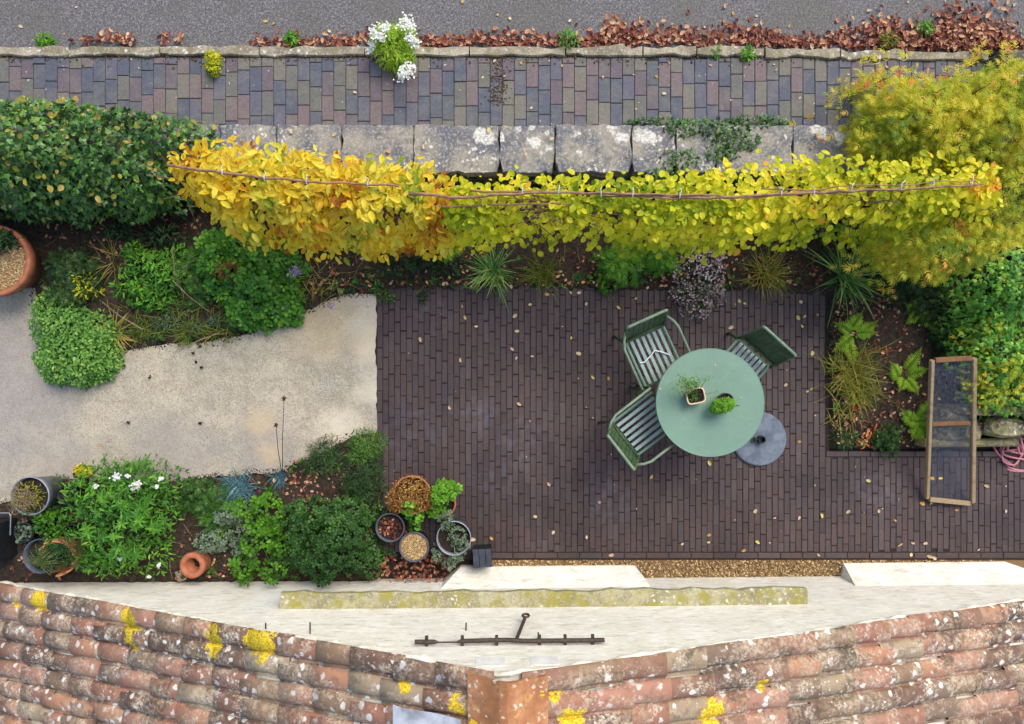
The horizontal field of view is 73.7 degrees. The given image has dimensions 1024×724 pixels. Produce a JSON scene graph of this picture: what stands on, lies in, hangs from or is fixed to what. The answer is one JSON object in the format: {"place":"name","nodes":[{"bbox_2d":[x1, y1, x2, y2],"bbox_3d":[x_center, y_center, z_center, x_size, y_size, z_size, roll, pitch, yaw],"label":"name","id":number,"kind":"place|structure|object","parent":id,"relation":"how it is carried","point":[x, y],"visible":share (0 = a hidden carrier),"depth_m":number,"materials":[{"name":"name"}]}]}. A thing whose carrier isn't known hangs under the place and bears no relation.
{"place":"outdoors","nodes":[
{"label":"outdoors","id":0,"kind":"place"},
{"bbox_2d":[0,287,376,503],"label":"concrete path","id":1,"kind":"structure","parent":0,"point":[53,429],"depth_m":6.40,"materials":[{"name":"beige concrete"}]},
{"bbox_2d":[26,291,125,390],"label":"mound plant","id":2,"kind":"object","parent":1,"relation":"on","point":[77,345],"visible":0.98,"depth_m":6.20,"materials":[{"name":"green plant"}]},
{"bbox_2d":[34,220,928,578],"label":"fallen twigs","id":3,"kind":"object","parent":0,"point":[434,276],"depth_m":6.33,"materials":[{"name":"brown wood"}]},
{"bbox_2d":[0,57,1013,135],"bbox_3d":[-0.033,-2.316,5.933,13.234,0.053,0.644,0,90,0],"label":"brick path","id":4,"kind":"structure","parent":0,"point":[278,83],"depth_m":5.91,"materials":[{"name":"grey brick"}]},
{"bbox_2d":[204,49,222,77],"bbox_3d":[-2.570,-2.560,5.839,0.151,0.175,0.224,0,90,0],"label":"yellow stonecrop","id":5,"kind":"object","parent":4,"relation":"on","point":[211,65],"visible":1,"depth_m":5.84,"materials":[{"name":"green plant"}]},
{"bbox_2d":[0,53,977,105],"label":"moss crumbs","id":6,"kind":"object","parent":4,"relation":"on","point":[373,59],"visible":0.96,"depth_m":5.91,"materials":[{"name":"green plant"}]},
{"bbox_2d":[985,50,1023,89],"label":"stone block","id":7,"kind":"structure","parent":4,"relation":"on","point":[1018,54],"depth_m":5.71,"materials":[{"name":"grey stone"}]},
{"bbox_2d":[0,184,1023,582],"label":"garden soil","id":8,"kind":"structure","parent":0,"point":[888,336],"depth_m":6.35,"materials":[{"name":"brown soil"}]},
{"bbox_2d":[0,512,17,560],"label":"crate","id":9,"kind":"object","parent":8,"relation":"on","point":[8,546],"visible":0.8,"depth_m":6.23,"materials":[{"name":"black plastic"}]},
{"bbox_2d":[0,225,41,296],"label":"pot","id":10,"kind":"object","parent":8,"relation":"on","point":[20,268],"visible":0.88,"depth_m":6.10,"materials":[{"name":"ceramic"}]},
{"bbox_2d":[0,227,26,254],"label":"pot shrub","id":11,"kind":"object","parent":10,"relation":"in","point":[6,241],"visible":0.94,"depth_m":6.03,"materials":[{"name":"green plant"}]},
{"bbox_2d":[14,521,41,542],"bbox_3d":[-4.446,1.556,6.313,0.188,0.200,0.188,0,90,0],"label":"plant pot","id":12,"kind":"object","parent":8,"relation":"on","point":[33,536],"visible":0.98,"depth_m":6.23,"materials":[{"name":"black plastic"}]},
{"bbox_2d":[10,476,64,515],"bbox_3d":[-4.291,1.193,6.243,0.348,0.340,0.348,0,90,0],"label":"bucket","id":13,"kind":"object","parent":8,"relation":"on","point":[49,485],"visible":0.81,"depth_m":6.12,"materials":[{"name":"metal"}]},
{"bbox_2d":[5,480,47,515],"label":"twiggy plant","id":14,"kind":"object","parent":13,"relation":"in","point":[19,500],"visible":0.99,"depth_m":6.05,"materials":[{"name":"plant"}]},
{"bbox_2d":[23,538,66,573],"bbox_3d":[-4.255,1.752,6.283,0.316,0.260,0.316,0,90,0],"label":"tub","id":15,"kind":"object","parent":8,"relation":"on","point":[30,547],"visible":0.43,"depth_m":6.21,"materials":[{"name":"grey plastic"}]},
{"bbox_2d":[43,520,63,537],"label":"plant pot","id":16,"kind":"object","parent":8,"relation":"on","point":[55,523],"visible":0.15,"depth_m":6.28,"materials":[{"name":"black plastic"}]},
{"bbox_2d":[31,504,77,547],"bbox_3d":[-4.175,1.508,6.204,0.292,0.341,0.428,-17,90,0],"label":"marjoram","id":17,"kind":"object","parent":16,"relation":"in","point":[47,517],"visible":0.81,"depth_m":6.16,"materials":[{"name":"green plant"}]},
{"bbox_2d":[39,537,88,576],"bbox_3d":[-4.072,1.750,6.225,0.337,0.375,0.337,0,90,0],"label":"broken pot","id":18,"kind":"object","parent":8,"relation":"on","point":[67,569],"visible":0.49,"depth_m":6.16,"materials":[{"name":"ceramic"}]},
{"bbox_2d":[25,533,98,574],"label":"straggly plant","id":19,"kind":"object","parent":18,"relation":"in","point":[46,560],"visible":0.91,"depth_m":6.07,"materials":[{"name":"green plant"}]},
{"bbox_2d":[57,484,84,504],"bbox_3d":[-4.055,1.211,6.313,0.182,0.200,0.182,0,90,0],"label":"plant pot","id":20,"kind":"object","parent":8,"relation":"on","point":[60,495],"visible":0.52,"depth_m":6.24,"materials":[{"name":"black plastic"}]},
{"bbox_2d":[40,245,107,307],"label":"fern shrub","id":21,"kind":"object","parent":8,"relation":"on","point":[63,279],"visible":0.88,"depth_m":6.21,"materials":[{"name":"green plant"}]},
{"bbox_2d":[85,230,131,286],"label":"grass tuft","id":22,"kind":"object","parent":8,"relation":"on","point":[113,254],"visible":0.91,"depth_m":6.30,"materials":[{"name":"plant"}]},
{"bbox_2d":[91,301,136,357],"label":"grass tuft","id":23,"kind":"object","parent":8,"relation":"on","point":[118,338],"visible":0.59,"depth_m":6.32,"materials":[{"name":"plant"}]},
{"bbox_2d":[57,452,197,580],"bbox_3d":[-3.521,1.434,6.112,1.165,0.711,1.225,0,90,0],"label":"flowering bush","id":24,"kind":"object","parent":8,"relation":"on","point":[140,515],"visible":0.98,"depth_m":6.07,"materials":[{"name":"green plant"}]},
{"bbox_2d":[101,221,188,247],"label":"shrub","id":25,"kind":"object","parent":8,"relation":"on","point":[112,231],"visible":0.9,"depth_m":6.27,"materials":[{"name":"green plant"}]},
{"bbox_2d":[108,238,198,313],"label":"herb plant","id":26,"kind":"object","parent":8,"relation":"on","point":[146,294],"visible":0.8,"depth_m":6.21,"materials":[{"name":"green plant"}]},
{"bbox_2d":[110,253,243,357],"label":"tangled grass","id":27,"kind":"structure","parent":8,"relation":"on","point":[177,330],"depth_m":6.33,"materials":[{"name":"plant"}]},
{"bbox_2d":[148,311,227,334],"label":"herb","id":28,"kind":"object","parent":8,"relation":"on","point":[209,320],"visible":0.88,"depth_m":6.32,"materials":[{"name":"green plant"}]},
{"bbox_2d":[171,247,215,312],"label":"wispy plant","id":29,"kind":"object","parent":8,"relation":"on","point":[191,288],"visible":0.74,"depth_m":6.21,"materials":[{"name":"green plant"}]},
{"bbox_2d":[180,550,210,578],"bbox_3d":[-2.910,1.856,6.307,0.236,0.220,0.236,0,90,0],"label":"clay pot","id":30,"kind":"object","parent":8,"relation":"on","point":[189,569],"visible":0.94,"depth_m":6.21,"materials":[{"name":"ceramic"}]},
{"bbox_2d":[169,475,232,532],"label":"spreading herb","id":31,"kind":"object","parent":8,"relation":"on","point":[196,505],"visible":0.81,"depth_m":6.25,"materials":[{"name":"green plant"}]},
{"bbox_2d":[191,500,259,565],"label":"silver herb","id":32,"kind":"object","parent":8,"relation":"on","point":[221,546],"visible":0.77,"depth_m":6.22,"materials":[{"name":"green plant"}]},
{"bbox_2d":[211,464,259,520],"bbox_3d":[-2.521,1.212,6.282,0.505,0.202,0.554,0,90,0],"label":"blue fescue","id":33,"kind":"object","parent":8,"relation":"on","point":[238,487],"visible":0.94,"depth_m":6.31,"materials":[{"name":"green plant"}]},
{"bbox_2d":[193,226,312,336],"bbox_3d":[-2.399,-0.750,6.201,1.112,0.582,1.038,0,90,0],"label":"leafy clump","id":34,"kind":"object","parent":8,"relation":"on","point":[261,289],"visible":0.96,"depth_m":6.12,"materials":[{"name":"green plant"}]},
{"bbox_2d":[223,487,297,586],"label":"parsley plant","id":35,"kind":"object","parent":8,"relation":"on","point":[266,530],"visible":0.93,"depth_m":6.12,"materials":[{"name":"green plant"}]},
{"bbox_2d":[148,136,460,265],"bbox_3d":[-1.514,-1.248,5.646,2.461,1.540,0.907,8,90,0],"label":"espalier hedge","id":36,"kind":"object","parent":8,"relation":"on","point":[285,206],"visible":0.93,"depth_m":5.06,"materials":[{"name":"yellow plant"}]},
{"bbox_2d":[296,433,347,477],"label":"heath shrub","id":37,"kind":"object","parent":8,"relation":"on","point":[325,458],"visible":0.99,"depth_m":6.26,"materials":[{"name":"green plant"}]},
{"bbox_2d":[270,490,396,587],"bbox_3d":[-1.655,1.616,6.134,1.159,0.640,0.928,0,90,0],"label":"round bush","id":38,"kind":"object","parent":8,"relation":"on","point":[315,555],"visible":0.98,"depth_m":6.10,"materials":[{"name":"green plant"}]},
{"bbox_2d":[336,453,389,504],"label":"heath shrub","id":39,"kind":"object","parent":8,"relation":"on","point":[363,484],"visible":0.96,"depth_m":6.22,"materials":[{"name":"green plant"}]},
{"bbox_2d":[344,427,388,466],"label":"heath shrub","id":40,"kind":"object","parent":8,"relation":"on","point":[360,448],"visible":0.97,"depth_m":6.24,"materials":[{"name":"green plant"}]},
{"bbox_2d":[364,265,395,303],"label":"creeping plant","id":41,"kind":"object","parent":8,"relation":"on","point":[378,291],"visible":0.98,"depth_m":6.36,"materials":[{"name":"green plant"}]},
{"bbox_2d":[379,248,469,282],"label":"dark shrub","id":42,"kind":"object","parent":8,"relation":"on","point":[416,264],"visible":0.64,"depth_m":6.25,"materials":[{"name":"green plant"}]},
{"bbox_2d":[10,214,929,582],"bbox_3d":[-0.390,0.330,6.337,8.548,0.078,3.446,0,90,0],"label":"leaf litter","id":43,"kind":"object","parent":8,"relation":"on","point":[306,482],"visible":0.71,"depth_m":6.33,"materials":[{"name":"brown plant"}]},
{"bbox_2d":[38,215,934,580],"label":"bed weeds","id":44,"kind":"object","parent":8,"relation":"on","point":[452,285],"visible":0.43,"depth_m":6.36,"materials":[{"name":"green plant"}]},
{"bbox_2d":[456,242,522,311],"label":"strap tuft","id":45,"kind":"object","parent":8,"relation":"on","point":[489,272],"visible":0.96,"depth_m":6.27,"materials":[{"name":"green plant"}]},
{"bbox_2d":[514,242,568,302],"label":"grass tuft","id":46,"kind":"object","parent":8,"relation":"on","point":[540,273],"visible":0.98,"depth_m":6.31,"materials":[{"name":"plant"}]},
{"bbox_2d":[587,272,611,295],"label":"seedling","id":47,"kind":"object","parent":8,"relation":"on","point":[603,289],"visible":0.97,"depth_m":6.34,"materials":[{"name":"green plant"}]},
{"bbox_2d":[587,245,645,289],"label":"leafy fern","id":48,"kind":"object","parent":8,"relation":"on","point":[618,267],"visible":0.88,"depth_m":6.22,"materials":[{"name":"green plant"}]},
{"bbox_2d":[635,248,681,278],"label":"leafy fern","id":49,"kind":"object","parent":8,"relation":"on","point":[661,265],"visible":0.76,"depth_m":6.23,"materials":[{"name":"green plant"}]},
{"bbox_2d":[666,242,727,319],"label":"heather bush","id":50,"kind":"object","parent":8,"relation":"on","point":[700,294],"visible":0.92,"depth_m":6.21,"materials":[{"name":"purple plant"}]},
{"bbox_2d":[428,147,1022,265],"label":"espalier hedge","id":51,"kind":"object","parent":8,"relation":"on","point":[678,224],"visible":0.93,"depth_m":5.06,"materials":[{"name":"yellow plant"}]},
{"bbox_2d":[167,164,983,207],"bbox_3d":[0.449,-1.242,4.922,5.863,0.116,0.272,1,90,0],"label":"cane rail","id":52,"kind":"object","parent":51,"relation":"on","point":[679,196],"visible":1,"depth_m":4.89,"materials":[{"name":"brown plant"}]},
{"bbox_2d":[492,560,1023,577],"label":"gravel","id":53,"kind":"structure","parent":8,"relation":"on","point":[716,568],"depth_m":6.41,"materials":[{"name":"beige gravel"}]},
{"bbox_2d":[735,241,805,304],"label":"grass tuft","id":54,"kind":"object","parent":8,"relation":"on","point":[768,275],"visible":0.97,"depth_m":6.29,"materials":[{"name":"plant"}]},
{"bbox_2d":[827,425,860,452],"bbox_3d":[3.096,0.710,6.322,0.307,0.263,0.304,0,90,0],"label":"dwarf conifer","id":55,"kind":"object","parent":8,"relation":"on","point":[848,435],"visible":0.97,"depth_m":6.33,"materials":[{"name":"green plant"}]},
{"bbox_2d":[804,237,893,331],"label":"strap tuft","id":56,"kind":"object","parent":8,"relation":"on","point":[849,279],"visible":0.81,"depth_m":6.25,"materials":[{"name":"green plant"}]},
{"bbox_2d":[803,331,903,440],"bbox_3d":[3.150,0.227,6.225,0.988,0.316,1.092,0,90,0],"label":"grass tuft","id":57,"kind":"object","parent":8,"relation":"on","point":[862,374],"visible":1,"depth_m":6.29,"materials":[{"name":"plant"}]},
{"bbox_2d":[832,311,877,365],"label":"fern","id":58,"kind":"object","parent":8,"relation":"on","point":[858,327],"visible":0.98,"depth_m":6.30,"materials":[{"name":"green plant"}]},
{"bbox_2d":[864,421,905,458],"bbox_3d":[3.458,0.721,6.325,0.382,0.256,0.383,0,90,0],"label":"dwarf conifer","id":59,"kind":"object","parent":8,"relation":"on","point":[885,439],"visible":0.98,"depth_m":6.31,"materials":[{"name":"green plant"}]},
{"bbox_2d":[788,40,1023,298],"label":"feathery tree","id":60,"kind":"object","parent":8,"relation":"on","point":[946,114],"visible":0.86,"depth_m":5.26,"materials":[{"name":"yellow plant"}]},
{"bbox_2d":[887,346,928,395],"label":"fern","id":61,"kind":"object","parent":8,"relation":"on","point":[907,385],"visible":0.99,"depth_m":6.30,"materials":[{"name":"green plant"}]},
{"bbox_2d":[860,248,966,356],"bbox_3d":[3.756,-0.609,6.229,0.604,0.515,1.296,-43,90,0],"label":"dark shrub","id":62,"kind":"object","parent":8,"relation":"on","point":[923,291],"visible":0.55,"depth_m":6.24,"materials":[{"name":"green plant"}]},
{"bbox_2d":[901,400,926,441],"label":"fern","id":63,"kind":"object","parent":8,"relation":"on","point":[921,424],"visible":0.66,"depth_m":6.31,"materials":[{"name":"green plant"}]},
{"bbox_2d":[905,293,940,332],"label":"fern","id":64,"kind":"object","parent":8,"relation":"on","point":[917,318],"visible":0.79,"depth_m":6.30,"materials":[{"name":"green plant"}]},
{"bbox_2d":[914,403,1023,446],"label":"rubble wall","id":65,"kind":"structure","parent":8,"relation":"on","point":[1004,431],"depth_m":6.14,"materials":[{"name":"stone"}]},
{"bbox_2d":[929,243,1023,419],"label":"ivy shrub","id":66,"kind":"object","parent":8,"relation":"on","point":[987,330],"visible":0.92,"depth_m":5.88,"materials":[{"name":"green plant"}]},
{"bbox_2d":[0,0,1023,55],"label":"street","id":67,"kind":"structure","parent":0,"point":[217,23],"depth_m":5.95,"materials":[{"name":"grey asphalt"}]},
{"bbox_2d":[0,44,987,62],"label":"kerb","id":68,"kind":"structure","parent":67,"relation":"on","point":[620,50],"depth_m":5.89,"materials":[{"name":"stone"}]},
{"bbox_2d":[364,12,423,82],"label":"white flower plant","id":69,"kind":"object","parent":68,"relation":"on","point":[380,34],"visible":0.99,"depth_m":5.69,"materials":[{"name":"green plant"}]},
{"bbox_2d":[68,0,1023,52],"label":"fallen leaves","id":70,"kind":"object","parent":67,"relation":"on","point":[957,39],"visible":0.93,"depth_m":5.92,"materials":[{"name":"brown plant"}]},
{"bbox_2d":[556,26,582,50],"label":"kerb weed","id":71,"kind":"object","parent":67,"relation":"on","point":[568,32],"visible":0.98,"depth_m":5.87,"materials":[{"name":"green plant"}]},
{"bbox_2d":[876,28,899,50],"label":"kerb weed","id":72,"kind":"object","parent":67,"relation":"on","point":[886,40],"visible":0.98,"depth_m":5.88,"materials":[{"name":"plant"}]},
{"bbox_2d":[913,18,935,37],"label":"kerb weed","id":73,"kind":"object","parent":67,"relation":"on","point":[929,24],"visible":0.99,"depth_m":5.88,"materials":[{"name":"green plant"}]},
{"bbox_2d":[376,283,1023,559],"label":"patio","id":74,"kind":"structure","parent":0,"point":[885,478],"depth_m":6.40,"materials":[{"name":"brick"}]},
{"bbox_2d":[375,512,404,541],"bbox_3d":[-1.111,1.509,6.313,0.268,0.200,0.268,0,90,0],"label":"plant pot","id":75,"kind":"object","parent":74,"relation":"on","point":[398,518],"visible":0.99,"depth_m":6.26,"materials":[{"name":"grey plastic"}]},
{"bbox_2d":[379,517,406,543],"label":"withered leaves","id":76,"kind":"object","parent":75,"relation":"in","point":[387,530],"visible":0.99,"depth_m":6.25,"materials":[{"name":"brown plant"}]},
{"bbox_2d":[392,475,430,513],"bbox_3d":[-0.903,1.200,6.283,0.352,0.260,0.352,0,90,0],"label":"plant pot","id":77,"kind":"object","parent":74,"relation":"on","point":[413,482],"visible":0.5,"depth_m":6.18,"materials":[{"name":"ceramic"}]},
{"bbox_2d":[384,474,433,513],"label":"bronze creeper","id":78,"kind":"object","parent":77,"relation":"in","point":[411,493],"visible":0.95,"depth_m":6.12,"materials":[{"name":"brown plant"}]},
{"bbox_2d":[399,499,424,531],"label":"trailing herb","id":79,"kind":"object","parent":77,"relation":"in","point":[417,520],"visible":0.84,"depth_m":6.15,"materials":[{"name":"green plant"}]},
{"bbox_2d":[399,530,428,561],"bbox_3d":[-0.890,1.680,6.303,0.276,0.220,0.276,0,90,0],"label":"plant pot","id":80,"kind":"object","parent":74,"relation":"on","point":[414,546],"visible":0.99,"depth_m":6.21,"materials":[{"name":"grey plastic"}]},
{"bbox_2d":[431,493,455,516],"bbox_3d":[-0.632,1.290,6.313,0.248,0.200,0.248,0,90,0],"label":"plant pot","id":81,"kind":"object","parent":74,"relation":"on","point":[452,506],"visible":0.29,"depth_m":6.25,"materials":[{"name":"ceramic"}]},
{"bbox_2d":[424,477,462,520],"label":"geranium","id":82,"kind":"object","parent":81,"relation":"in","point":[449,490],"visible":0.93,"depth_m":6.11,"materials":[{"name":"green plant"}]},
{"bbox_2d":[436,518,470,555],"bbox_3d":[-0.523,1.586,6.273,0.316,0.280,0.316,0,90,0],"label":"bucket","id":83,"kind":"object","parent":74,"relation":"on","point":[443,544],"visible":0.79,"depth_m":6.19,"materials":[{"name":"metal"}]},
{"bbox_2d":[431,509,470,571],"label":"silver plant","id":84,"kind":"object","parent":83,"relation":"in","point":[453,559],"visible":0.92,"depth_m":6.16,"materials":[{"name":"green plant"}]},
{"bbox_2d":[473,544,491,567],"bbox_3d":[-0.270,1.783,6.303,0.168,0.219,0.165,-3,90,0],"label":"coal box","id":85,"kind":"object","parent":74,"relation":"on","point":[482,555],"visible":1,"depth_m":6.19,"materials":[{"name":"black plastic"}]},
{"bbox_2d":[597,384,674,470],"bbox_3d":[1.109,0.580,6.002,0.566,0.827,0.517,-38,90,0],"label":"garden chair","id":86,"kind":"object","parent":74,"relation":"on","point":[623,446],"visible":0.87,"depth_m":5.96,"materials":[{"name":"metal"}]},
{"bbox_2d":[612,309,690,390],"bbox_3d":[1.220,-0.109,6.002,0.517,0.827,0.566,-24,90,0],"label":"garden chair","id":87,"kind":"object","parent":74,"relation":"on","point":[637,330],"visible":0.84,"depth_m":5.96,"materials":[{"name":"metal"}]},
{"bbox_2d":[655,348,764,456],"bbox_3d":[1.647,0.338,6.041,0.904,0.739,0.904,0,90,0],"label":"garden table","id":88,"kind":"object","parent":74,"relation":"on","point":[698,429],"visible":0.94,"depth_m":5.67,"materials":[{"name":"green metal"}]},
{"bbox_2d":[685,387,705,404],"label":"bonsai pot","id":89,"kind":"object","parent":88,"relation":"on","point":[702,396],"visible":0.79,"depth_m":5.59,"materials":[{"name":"ceramic"}]},
{"bbox_2d":[669,372,717,401],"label":"airy plant","id":90,"kind":"object","parent":89,"relation":"in","point":[692,391],"visible":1,"depth_m":5.48,"materials":[{"name":"green plant"}]},
{"bbox_2d":[716,393,733,400],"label":"plant pot","id":91,"kind":"object","parent":88,"relation":"on","point":[725,395],"visible":0.27,"depth_m":5.57,"materials":[{"name":"black plastic"}]},
{"bbox_2d":[708,396,739,415],"bbox_3d":[1.722,0.357,5.529,0.230,0.163,0.163,0,90,0],"label":"parsley","id":92,"kind":"object","parent":91,"relation":"in","point":[724,405],"visible":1,"depth_m":5.50,"materials":[{"name":"green plant"}]},
{"bbox_2d":[735,412,785,465],"bbox_3d":[2.310,0.717,6.356,0.508,0.115,0.508,0,90,0],"label":"parasol base","id":93,"kind":"object","parent":74,"relation":"on","point":[765,444],"visible":0.81,"depth_m":6.36,"materials":[{"name":"concrete"}]},
{"bbox_2d":[726,325,796,378],"bbox_3d":[2.017,0.028,6.002,0.405,0.827,0.566,42,90,0],"label":"garden chair","id":94,"kind":"object","parent":74,"relation":"on","point":[768,345],"visible":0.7,"depth_m":5.81,"materials":[{"name":"metal"}]},
{"bbox_2d":[924,356,976,505],"bbox_3d":[3.902,0.655,6.074,0.432,0.596,1.504,-15,90,0],"label":"frame","id":95,"kind":"object","parent":74,"relation":"on","point":[972,421],"visible":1,"depth_m":6.03,"materials":[{"name":"brown wood"}]},
{"bbox_2d":[993,417,1023,471],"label":"garden hose","id":96,"kind":"object","parent":74,"relation":"on","point":[1002,452],"visible":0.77,"depth_m":6.37,"materials":[{"name":"pink rubber"}]},
{"label":"ground","id":97,"kind":"structure","parent":0,"visible":0},
{"bbox_2d":[0,561,1023,723],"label":"house","id":98,"kind":"structure","parent":97,"relation":"on","point":[904,643],"depth_m":5.38,"materials":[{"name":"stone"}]},
{"bbox_2d":[0,124,1023,184],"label":"garden wall","id":99,"kind":"structure","parent":97,"relation":"on","point":[594,152],"depth_m":5.79,"materials":[{"name":"stone"}]},
{"bbox_2d":[0,95,221,232],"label":"ivy hedge","id":100,"kind":"object","parent":99,"relation":"on","point":[81,124],"visible":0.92,"depth_m":5.58,"materials":[{"name":"green plant"}]},
{"bbox_2d":[351,169,743,195],"bbox_3d":[0.106,-1.616,6.116,4.111,0.604,0.290,0,90,0],"label":"ivy hedge","id":101,"kind":"object","parent":99,"relation":"attached to","point":[531,178],"visible":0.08,"depth_m":6.07,"materials":[{"name":"green plant"}]},
{"bbox_2d":[624,112,789,191],"bbox_3d":[1.683,-1.820,5.875,1.460,0.383,0.650,0,90,0],"label":"ivy hedge","id":102,"kind":"object","parent":99,"relation":"on","point":[727,122],"visible":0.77,"depth_m":5.77,"materials":[{"name":"green plant"}]},
{"bbox_2d":[992,255,1023,388],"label":"shrub","id":103,"kind":"object","parent":97,"relation":"on","point":[1009,258],"depth_m":6.08,"materials":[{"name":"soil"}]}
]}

